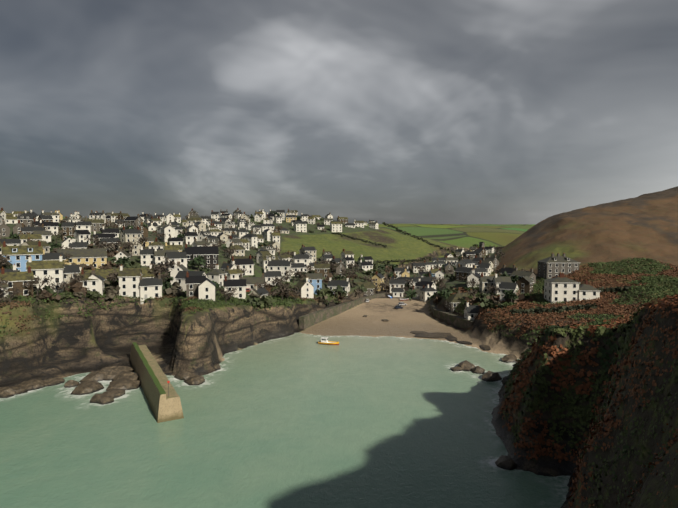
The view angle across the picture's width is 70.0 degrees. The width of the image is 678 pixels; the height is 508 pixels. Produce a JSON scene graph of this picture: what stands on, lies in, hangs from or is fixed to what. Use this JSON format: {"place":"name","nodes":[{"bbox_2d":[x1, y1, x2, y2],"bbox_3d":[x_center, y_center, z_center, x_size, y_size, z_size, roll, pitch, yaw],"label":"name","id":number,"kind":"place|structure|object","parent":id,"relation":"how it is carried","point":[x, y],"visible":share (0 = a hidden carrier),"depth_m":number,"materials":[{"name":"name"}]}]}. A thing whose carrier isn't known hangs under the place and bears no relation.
{"place":"outdoors","nodes":[
{"label":"outdoors","id":0,"kind":"place"},
{"bbox_2d":[0,333,569,507],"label":"sea water","id":1,"kind":"structure","parent":0,"point":[299,420],"depth_m":94.90,"materials":[{"name":"green liquid"}]},
{"bbox_2d":[318,337,338,344],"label":"fishing boat","id":2,"kind":"object","parent":1,"relation":"on","point":[324,341],"visible":0.85,"depth_m":171.35,"materials":[{"name":"orange"}]},
{"bbox_2d":[63,217,535,247],"bbox_3d":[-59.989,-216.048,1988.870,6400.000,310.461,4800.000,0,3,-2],"label":"terrain","id":3,"kind":"structure","parent":0,"point":[488,235],"depth_m":886.64,"materials":[{"name":"green plant"}]},
{"bbox_2d":[0,186,677,507],"bbox_3d":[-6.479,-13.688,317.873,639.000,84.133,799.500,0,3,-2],"label":"terrain","id":4,"kind":"structure","parent":0,"point":[201,342],"depth_m":161.95,"materials":[{"name":"brown stone"}]},
{"bbox_2d":[130,342,183,422],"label":"breakwater","id":5,"kind":"object","parent":4,"relation":"on","point":[162,396],"visible":0.81,"depth_m":113.10,"materials":[{"name":"concrete"}]},
{"bbox_2d":[0,315,517,469],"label":"rocks","id":6,"kind":"object","parent":4,"relation":"on","point":[123,378],"visible":0.83,"depth_m":127.60,"materials":[{"name":"brown stone"}]},
{"bbox_2d":[0,208,600,319],"bbox_3d":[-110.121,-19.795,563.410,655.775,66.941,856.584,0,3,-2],"label":"village houses","id":7,"kind":"structure","parent":4,"relation":"on","point":[28,258],"depth_m":236.59,"materials":[{"name":"white paint"}]},
{"bbox_2d":[0,211,631,314],"bbox_3d":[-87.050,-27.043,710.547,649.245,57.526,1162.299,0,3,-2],"label":"trees","id":8,"kind":"object","parent":4,"relation":"on","point":[78,289],"depth_m":215.84,"materials":[{"name":"green plant"}]},
{"bbox_2d":[0,257,677,507],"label":"cliff vegetation","id":9,"kind":"object","parent":4,"relation":"on","point":[600,325],"visible":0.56,"depth_m":88.00,"materials":[{"name":"green plant"}]},
{"bbox_2d":[299,293,474,328],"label":"harbour walls","id":10,"kind":"structure","parent":4,"relation":"on","point":[310,319],"depth_m":209.31,"materials":[{"name":"stone"}]},
{"bbox_2d":[0,0,677,223],"label":"sky","id":11,"kind":"structure","parent":0,"point":[387,111],"materials":[{"name":"grey"}]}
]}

